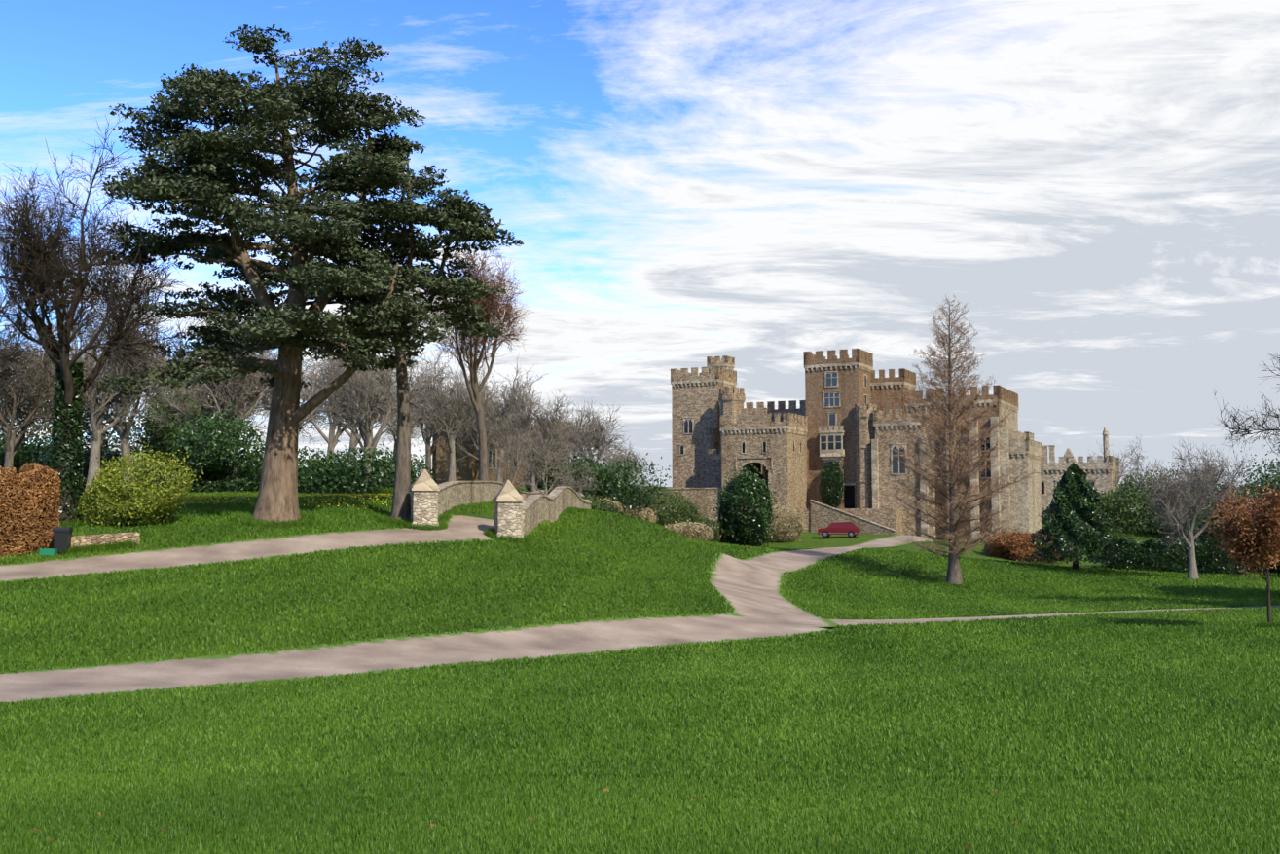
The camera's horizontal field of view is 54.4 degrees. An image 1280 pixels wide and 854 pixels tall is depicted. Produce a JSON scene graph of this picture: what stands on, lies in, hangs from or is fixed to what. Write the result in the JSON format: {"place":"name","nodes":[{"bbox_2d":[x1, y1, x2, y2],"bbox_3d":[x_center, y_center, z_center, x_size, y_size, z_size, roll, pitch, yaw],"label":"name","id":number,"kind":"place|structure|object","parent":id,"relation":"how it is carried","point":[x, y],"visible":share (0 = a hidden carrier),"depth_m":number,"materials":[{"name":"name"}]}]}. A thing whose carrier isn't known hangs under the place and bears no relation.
{"place":"outdoors","nodes":[
{"label":"outdoors","id":0,"kind":"place"},
{"bbox_2d":[0,514,496,582],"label":"path","id":1,"kind":"structure","parent":0,"point":[464,529],"depth_m":52.72,"materials":[{"name":"beige concrete"}]},
{"bbox_2d":[0,611,835,702],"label":"path","id":2,"kind":"structure","parent":0,"point":[397,652],"depth_m":36.37,"materials":[{"name":"grey concrete"}]},
{"bbox_2d":[0,480,1279,853],"bbox_3d":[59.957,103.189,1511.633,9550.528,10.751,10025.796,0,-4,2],"label":"terrain","id":3,"kind":"structure","parent":0,"point":[812,539],"depth_m":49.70,"materials":[{"name":"green plant"}]},
{"bbox_2d":[0,299,50,440],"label":"tree","id":4,"kind":"object","parent":3,"relation":"on","point":[18,361],"depth_m":97.02,"materials":[{"name":"brown plant"}]},
{"bbox_2d":[0,244,54,407],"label":"bare tree","id":5,"kind":"object","parent":3,"relation":"on","point":[4,349],"depth_m":63.88,"materials":[{"name":"brown plant"}]},
{"bbox_2d":[0,462,61,557],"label":"beech hedge","id":6,"kind":"object","parent":3,"relation":"on","point":[12,476],"depth_m":50.03,"materials":[{"name":"brown plant"}]},
{"bbox_2d":[38,548,58,555],"bbox_3d":[-23.698,5.008,49.892,0.600,0.270,0.420,0,-4,-6],"label":"green crate","id":7,"kind":"object","parent":3,"relation":"on","point":[48,551],"visible":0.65,"depth_m":49.70,"materials":[{"name":"green plastic"}]},
{"bbox_2d":[0,312,99,435],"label":"tree","id":8,"kind":"object","parent":3,"relation":"on","point":[40,351],"depth_m":121.62,"materials":[{"name":"brown plant"}]},
{"bbox_2d":[0,434,103,481],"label":"evergreen","id":9,"kind":"object","parent":3,"relation":"on","point":[34,446],"depth_m":128.86,"materials":[{"name":"green plant"}]},
{"bbox_2d":[0,298,121,469],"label":"tree","id":10,"kind":"object","parent":3,"relation":"on","point":[26,389],"depth_m":81.60,"materials":[{"name":"plant"}]},
{"bbox_2d":[52,526,73,551],"bbox_3d":[-23.342,4.589,50.330,0.733,1.070,0.820,1,-4,-13],"label":"wheelie bin","id":11,"kind":"object","parent":3,"relation":"on","point":[62,535],"visible":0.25,"depth_m":50.01,"materials":[{"name":"black plastic"}]},
{"bbox_2d":[0,357,155,477],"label":"bare tree","id":12,"kind":"object","parent":3,"relation":"on","point":[18,460],"visible":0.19,"depth_m":101.32,"materials":[{"name":"green plant"}]},
{"bbox_2d":[0,113,194,522],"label":"bare tree","id":13,"kind":"object","parent":3,"relation":"on","point":[64,232],"depth_m":56.46,"materials":[{"name":"brown plant"}]},
{"bbox_2d":[49,362,84,523],"bbox_3d":[-26.464,0.777,57.484,1.587,7.658,1.586,0,-4,2],"label":"ivy","id":14,"kind":"object","parent":13,"relation":"on","point":[76,431],"visible":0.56,"depth_m":57.14,"materials":[{"name":"green plant"}]},
{"bbox_2d":[37,443,162,490],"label":"evergreen","id":15,"kind":"object","parent":3,"relation":"on","point":[86,470],"visible":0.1,"depth_m":110.07,"materials":[{"name":"green plant"}]},
{"bbox_2d":[70,532,140,548],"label":"wall","id":16,"kind":"structure","parent":3,"relation":"on","point":[96,539],"depth_m":51.35,"materials":[{"name":"grey stone"}]},
{"bbox_2d":[28,283,189,492],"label":"tree","id":17,"kind":"object","parent":3,"relation":"on","point":[123,432],"depth_m":100.69,"materials":[{"name":"plant"}]},
{"bbox_2d":[77,355,145,450],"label":"tree","id":18,"kind":"object","parent":3,"relation":"on","point":[104,437],"depth_m":146.47,"materials":[{"name":"plant"}]},
{"bbox_2d":[43,265,180,494],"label":"tree","id":19,"kind":"object","parent":3,"relation":"on","point":[97,429],"depth_m":96.79,"materials":[{"name":"grey plant"}]},
{"bbox_2d":[70,440,206,525],"bbox_3d":[-23.089,2.688,57.607,6.938,4.111,4.515,-1,-4,20],"label":"yellow shrub","id":20,"kind":"object","parent":3,"relation":"on","point":[100,490],"depth_m":56.16,"materials":[{"name":"plant"}]},
{"bbox_2d":[84,387,243,487],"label":"evergreen","id":21,"kind":"object","parent":3,"relation":"on","point":[155,439],"visible":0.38,"depth_m":115.97,"materials":[{"name":"green plant"}]},
{"bbox_2d":[139,353,202,479],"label":"tree","id":22,"kind":"object","parent":3,"relation":"on","point":[157,396],"depth_m":152.30,"materials":[{"name":"plant"}]},
{"bbox_2d":[138,305,272,448],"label":"tree","id":23,"kind":"object","parent":3,"relation":"on","point":[185,342],"depth_m":122.20,"materials":[{"name":"plant"}]},
{"bbox_2d":[143,330,278,485],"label":"tree","id":24,"kind":"object","parent":3,"relation":"on","point":[239,405],"depth_m":109.01,"materials":[{"name":"plant"}]},
{"bbox_2d":[166,400,265,493],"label":"evergreen","id":25,"kind":"object","parent":3,"relation":"on","point":[216,470],"visible":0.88,"depth_m":98.02,"materials":[{"name":"green plant"}]},
{"bbox_2d":[195,314,275,441],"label":"tree","id":26,"kind":"object","parent":3,"relation":"on","point":[244,390],"depth_m":137.56,"materials":[{"name":"plant"}]},
{"bbox_2d":[170,302,335,488],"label":"tree","id":27,"kind":"object","parent":3,"relation":"on","point":[258,375],"depth_m":105.47,"materials":[{"name":"plant"}]},
{"bbox_2d":[170,439,353,487],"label":"evergreen","id":28,"kind":"object","parent":3,"relation":"on","point":[313,455],"visible":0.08,"depth_m":110.11,"materials":[{"name":"green plant"}]},
{"bbox_2d":[150,493,393,514],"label":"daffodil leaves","id":29,"kind":"object","parent":3,"relation":"on","point":[310,497],"visible":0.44,"depth_m":67.83,"materials":[{"name":"green plant"}]},
{"bbox_2d":[151,492,393,511],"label":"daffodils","id":30,"kind":"object","parent":29,"relation":"attached to","point":[210,496],"visible":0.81,"depth_m":69.91,"materials":[{"name":"plant"}]},
{"bbox_2d":[93,24,455,522],"bbox_3d":[-17.323,-7.003,61.008,16.949,23.950,17.463,0,-4,2],"label":"cedar","id":31,"kind":"object","parent":3,"relation":"on","point":[151,184],"depth_m":58.86,"materials":[{"name":"green plant"}]},
{"bbox_2d":[256,350,340,444],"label":"tree","id":32,"kind":"object","parent":3,"relation":"on","point":[315,408],"depth_m":141.48,"materials":[{"name":"plant"}]},
{"bbox_2d":[241,442,421,493],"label":"evergreen","id":33,"kind":"object","parent":3,"relation":"on","point":[334,479],"visible":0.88,"depth_m":98.20,"materials":[{"name":"green plant"}]},
{"bbox_2d":[299,323,397,484],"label":"tree","id":34,"kind":"object","parent":3,"relation":"on","point":[339,361],"depth_m":118.31,"materials":[{"name":"plant"}]},
{"bbox_2d":[305,344,433,459],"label":"tree","id":35,"kind":"object","parent":3,"relation":"on","point":[413,381],"depth_m":125.10,"materials":[{"name":"plant"}]},
{"bbox_2d":[318,335,427,460],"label":"tree","id":36,"kind":"object","parent":3,"relation":"on","point":[354,443],"depth_m":135.78,"materials":[{"name":"plant"}]},
{"bbox_2d":[309,449,436,488],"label":"evergreen","id":37,"kind":"object","parent":3,"relation":"on","point":[414,476],"visible":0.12,"depth_m":108.47,"materials":[{"name":"green plant"}]},
{"bbox_2d":[308,340,442,493],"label":"tree","id":38,"kind":"object","parent":3,"relation":"on","point":[374,397],"depth_m":100.04,"materials":[{"name":"plant"}]},
{"bbox_2d":[277,139,523,519],"bbox_3d":[-12.309,-4.743,63.770,12.669,19.765,11.829,0,-4,2],"label":"conifer","id":39,"kind":"object","parent":3,"relation":"on","point":[466,213],"depth_m":62.69,"materials":[{"name":"green plant"}]},
{"bbox_2d":[375,362,432,466],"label":"tree","id":40,"kind":"object","parent":3,"relation":"on","point":[391,434],"depth_m":149.68,"materials":[{"name":"plant"}]},
{"bbox_2d":[408,469,439,526],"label":"gate pier","id":41,"kind":"structure","parent":3,"relation":"on","point":[424,489],"depth_m":61.24,"materials":[{"name":"stone"}]},
{"bbox_2d":[408,343,473,475],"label":"tree","id":42,"kind":"object","parent":3,"relation":"on","point":[442,380],"depth_m":130.27,"materials":[{"name":"plant"}]},
{"bbox_2d":[409,351,502,481],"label":"tree","id":43,"kind":"object","parent":3,"relation":"on","point":[449,405],"depth_m":111.81,"materials":[{"name":"grey plant"}]},
{"bbox_2d":[433,371,508,469],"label":"tree","id":44,"kind":"object","parent":3,"relation":"on","point":[459,435],"depth_m":145.16,"materials":[{"name":"plant"}]},
{"bbox_2d":[411,228,530,480],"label":"bare tree","id":45,"kind":"object","parent":3,"relation":"on","point":[494,306],"depth_m":80.71,"materials":[{"name":"brown plant"}]},
{"bbox_2d":[438,480,545,515],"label":"park wall","id":46,"kind":"structure","parent":3,"relation":"on","point":[451,493],"depth_m":72.60,"materials":[{"name":"stone"}]},
{"bbox_2d":[432,404,570,487],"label":"bare tree","id":47,"kind":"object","parent":3,"relation":"on","point":[469,472],"depth_m":148.00,"materials":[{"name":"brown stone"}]},
{"bbox_2d":[476,420,537,487],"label":"bare tree","id":48,"kind":"object","parent":3,"relation":"on","point":[509,449],"depth_m":91.53,"materials":[{"name":"plant"}]},
{"bbox_2d":[465,351,550,482],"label":"tree","id":49,"kind":"object","parent":3,"relation":"on","point":[495,413],"depth_m":120.16,"materials":[{"name":"grey plant"}]},
{"bbox_2d":[491,479,524,540],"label":"gate pier","id":50,"kind":"structure","parent":3,"relation":"on","point":[508,499],"depth_m":61.08,"materials":[{"name":"stone"}]},
{"bbox_2d":[484,366,577,491],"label":"tree","id":51,"kind":"object","parent":3,"relation":"on","point":[519,416],"depth_m":106.97,"materials":[{"name":"plant"}]},
{"bbox_2d":[502,423,583,495],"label":"bare tree","id":52,"kind":"object","parent":3,"relation":"on","point":[549,461],"depth_m":88.16,"materials":[{"name":"plant"}]},
{"bbox_2d":[521,485,591,535],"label":"park wall","id":53,"kind":"structure","parent":3,"relation":"on","point":[554,503],"depth_m":71.92,"materials":[{"name":"stone"}]},
{"bbox_2d":[528,400,607,468],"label":"tree","id":54,"kind":"object","parent":3,"relation":"on","point":[566,429],"depth_m":134.52,"materials":[{"name":"plant"}]},
{"bbox_2d":[548,459,601,497],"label":"bare tree","id":55,"kind":"object","parent":3,"relation":"on","point":[578,483],"depth_m":95.71,"materials":[{"name":"plant"}]},
{"bbox_2d":[519,447,646,504],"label":"evergreen","id":56,"kind":"object","parent":3,"relation":"on","point":[602,473],"visible":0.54,"depth_m":109.52,"materials":[{"name":"green plant"}]},
{"bbox_2d":[561,397,632,467],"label":"tree","id":57,"kind":"object","parent":3,"relation":"on","point":[592,440],"depth_m":117.75,"materials":[{"name":"grey plant"}]},
{"bbox_2d":[579,494,627,512],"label":"shrub","id":58,"kind":"object","parent":3,"relation":"on","point":[599,503],"visible":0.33,"depth_m":102.97,"materials":[{"name":"green plant"}]},
{"bbox_2d":[584,492,624,512],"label":"shrub","id":59,"kind":"object","parent":3,"relation":"on","point":[620,505],"visible":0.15,"depth_m":108.73,"materials":[{"name":"beige plant"}]},
{"bbox_2d":[599,455,625,477],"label":"bare tree","id":60,"kind":"object","parent":3,"relation":"on","point":[611,463],"depth_m":123.93,"materials":[{"name":"grey plant"}]},
{"bbox_2d":[576,451,675,511],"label":"evergreen","id":61,"kind":"object","parent":3,"relation":"on","point":[634,504],"visible":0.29,"depth_m":111.90,"materials":[{"name":"green plant"}]},
{"bbox_2d":[602,440,652,487],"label":"tree","id":62,"kind":"object","parent":3,"relation":"on","point":[620,455],"depth_m":148.16,"materials":[{"name":"plant"}]},
{"bbox_2d":[607,486,658,511],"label":"shrub","id":63,"kind":"object","parent":3,"relation":"on","point":[646,493],"visible":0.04,"depth_m":116.20,"materials":[{"name":"green plant"}]},
{"bbox_2d":[26,686,1246,851],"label":"fallen leaves","id":64,"kind":"object","parent":3,"relation":"on","point":[432,824],"visible":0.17,"depth_m":12.14,"materials":[{"name":"orange plant"}]},
{"bbox_2d":[619,505,658,522],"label":"shrub","id":65,"kind":"object","parent":3,"relation":"on","point":[646,513],"visible":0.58,"depth_m":112.16,"materials":[{"name":"beige plant"}]},
{"bbox_2d":[0,634,1279,853],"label":"grass","id":66,"kind":"structure","parent":3,"relation":"on","point":[239,814],"depth_m":13.35,"materials":[{"name":"green plant"}]},
{"bbox_2d":[621,480,711,526],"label":"shrub","id":67,"kind":"object","parent":3,"relation":"on","point":[677,516],"visible":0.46,"depth_m":118.05,"materials":[{"name":"green plant"}]},
{"bbox_2d":[58,511,1279,628],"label":"long grass","id":68,"kind":"structure","parent":3,"relation":"on","point":[249,519],"depth_m":58.94,"materials":[{"name":"green plant"}]},
{"bbox_2d":[662,519,723,541],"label":"shrub","id":69,"kind":"object","parent":3,"relation":"on","point":[694,530],"visible":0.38,"depth_m":113.84,"materials":[{"name":"beige plant"}]},
{"bbox_2d":[684,512,726,542],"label":"shrub","id":70,"kind":"object","parent":3,"relation":"on","point":[699,519],"visible":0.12,"depth_m":119.72,"materials":[{"name":"green plant"}]},
{"bbox_2d":[711,520,727,540],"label":"shrub","id":71,"kind":"object","parent":3,"relation":"on","point":[720,531],"visible":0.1,"depth_m":126.05,"materials":[{"name":"green plant"}]},
{"bbox_2d":[712,464,778,546],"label":"bush","id":72,"kind":"object","parent":3,"relation":"on","point":[748,526],"depth_m":124.28,"materials":[{"name":"green plant"}]},
{"bbox_2d":[766,498,808,541],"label":"shrub","id":73,"kind":"object","parent":3,"relation":"on","point":[792,526],"visible":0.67,"depth_m":128.53,"materials":[{"name":"beige plant"}]},
{"bbox_2d":[705,534,940,625],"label":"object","id":74,"kind":"structure","parent":3,"relation":"on","point":[749,587],"depth_m":74.16,"materials":[{"name":"beige concrete"}]},
{"bbox_2d":[817,521,860,537],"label":"car","id":75,"kind":"object","parent":3,"relation":"on","point":[851,529],"visible":1,"depth_m":129.64,"materials":[{"name":"red paint"}]},
{"bbox_2d":[611,348,1119,542],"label":"castle","id":76,"kind":"structure","parent":3,"relation":"on","point":[845,410],"depth_m":146.48,"materials":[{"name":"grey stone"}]},
{"bbox_2d":[816,459,845,508],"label":"bush","id":77,"kind":"object","parent":76,"relation":"attached to","point":[829,477],"visible":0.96,"depth_m":146.17,"materials":[{"name":"green plant"}]},
{"bbox_2d":[882,292,1042,585],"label":"dawn redwood","id":78,"kind":"object","parent":3,"relation":"on","point":[957,425],"depth_m":88.42,"materials":[{"name":"brown plant"}]},
{"bbox_2d":[887,299,1034,555],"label":"dawn redwood branchlets","id":79,"kind":"object","parent":78,"relation":"attached to","point":[936,483],"visible":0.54,"depth_m":88.38,"materials":[{"name":"brown plant"}]},
{"bbox_2d":[980,523,1031,556],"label":"shrub","id":80,"kind":"object","parent":3,"relation":"on","point":[1009,529],"visible":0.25,"depth_m":118.73,"materials":[{"name":"green plant"}]},
{"bbox_2d":[978,528,1072,561],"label":"shrub","id":81,"kind":"object","parent":3,"relation":"on","point":[1010,551],"visible":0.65,"depth_m":115.02,"materials":[{"name":"orange plant"}]},
{"bbox_2d":[787,605,1279,626],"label":"footpath","id":82,"kind":"structure","parent":3,"relation":"on","point":[845,622],"depth_m":56.17,"materials":[{"name":"beige concrete"}]},
{"bbox_2d":[1024,462,1124,570],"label":"evergreen tree","id":83,"kind":"object","parent":3,"relation":"on","point":[1077,490],"depth_m":101.22,"materials":[{"name":"green plant"}]},
{"bbox_2d":[1089,436,1147,488],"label":"bare tree","id":84,"kind":"object","parent":3,"relation":"on","point":[1118,469],"depth_m":158.38,"materials":[{"name":"grey plant"}]},
{"bbox_2d":[1097,538,1185,567],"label":"shrub","id":85,"kind":"object","parent":3,"relation":"on","point":[1139,542],"visible":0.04,"depth_m":108.62,"materials":[{"name":"green plant"}]},
{"bbox_2d":[1063,461,1220,532],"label":"evergreen","id":86,"kind":"object","parent":3,"relation":"on","point":[1115,505],"visible":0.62,"depth_m":144.18,"materials":[{"name":"green plant"}]},
{"bbox_2d":[1099,533,1247,575],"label":"hedge foliage","id":87,"kind":"object","parent":3,"relation":"on","point":[1134,552],"visible":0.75,"depth_m":102.18,"materials":[{"name":"green plant"}]},
{"bbox_2d":[1121,438,1263,579],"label":"bare tree","id":88,"kind":"object","parent":3,"relation":"on","point":[1187,485],"depth_m":93.44,"materials":[{"name":"grey plant"}]},
{"bbox_2d":[1149,443,1237,496],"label":"bare tree","id":89,"kind":"object","parent":3,"relation":"on","point":[1213,464],"depth_m":145.41,"materials":[{"name":"plant"}]},
{"bbox_2d":[1126,471,1279,544],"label":"bare tree","id":90,"kind":"object","parent":3,"relation":"on","point":[1203,536],"visible":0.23,"depth_m":133.79,"materials":[{"name":"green plant"}]},
{"bbox_2d":[1193,449,1279,531],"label":"bare tree","id":91,"kind":"object","parent":3,"relation":"on","point":[1276,487],"visible":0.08,"depth_m":124.20,"materials":[{"name":"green plant"}]},
{"bbox_2d":[1197,479,1279,623],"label":"copper tree","id":92,"kind":"object","parent":3,"relation":"on","point":[1241,527],"depth_m":47.92,"materials":[{"name":"brown plant"}]},
{"bbox_2d":[1209,353,1279,548],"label":"bare tree","id":93,"kind":"object","parent":3,"relation":"on","point":[1255,420],"depth_m":68.49,"materials":[{"name":"grey plant"}]},
{"bbox_2d":[1221,450,1279,525],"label":"evergreen","id":94,"kind":"object","parent":3,"relation":"on","point":[1270,468],"visible":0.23,"depth_m":128.04,"materials":[{"name":"green plant"}]},
{"bbox_2d":[1237,553,1279,573],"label":"shrub","id":95,"kind":"object","parent":3,"relation":"on","point":[1272,568],"visible":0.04,"depth_m":103.29,"materials":[{"name":"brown plant"}]},
{"bbox_2d":[0,0,1279,511],"label":"sky","id":96,"kind":"structure","parent":0,"point":[761,184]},
{"bbox_2d":[635,473,649,488],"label":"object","id":97,"kind":"object","parent":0,"point":[641,481],"depth_m":128.58,"materials":[{"name":"green plant"}]}
]}

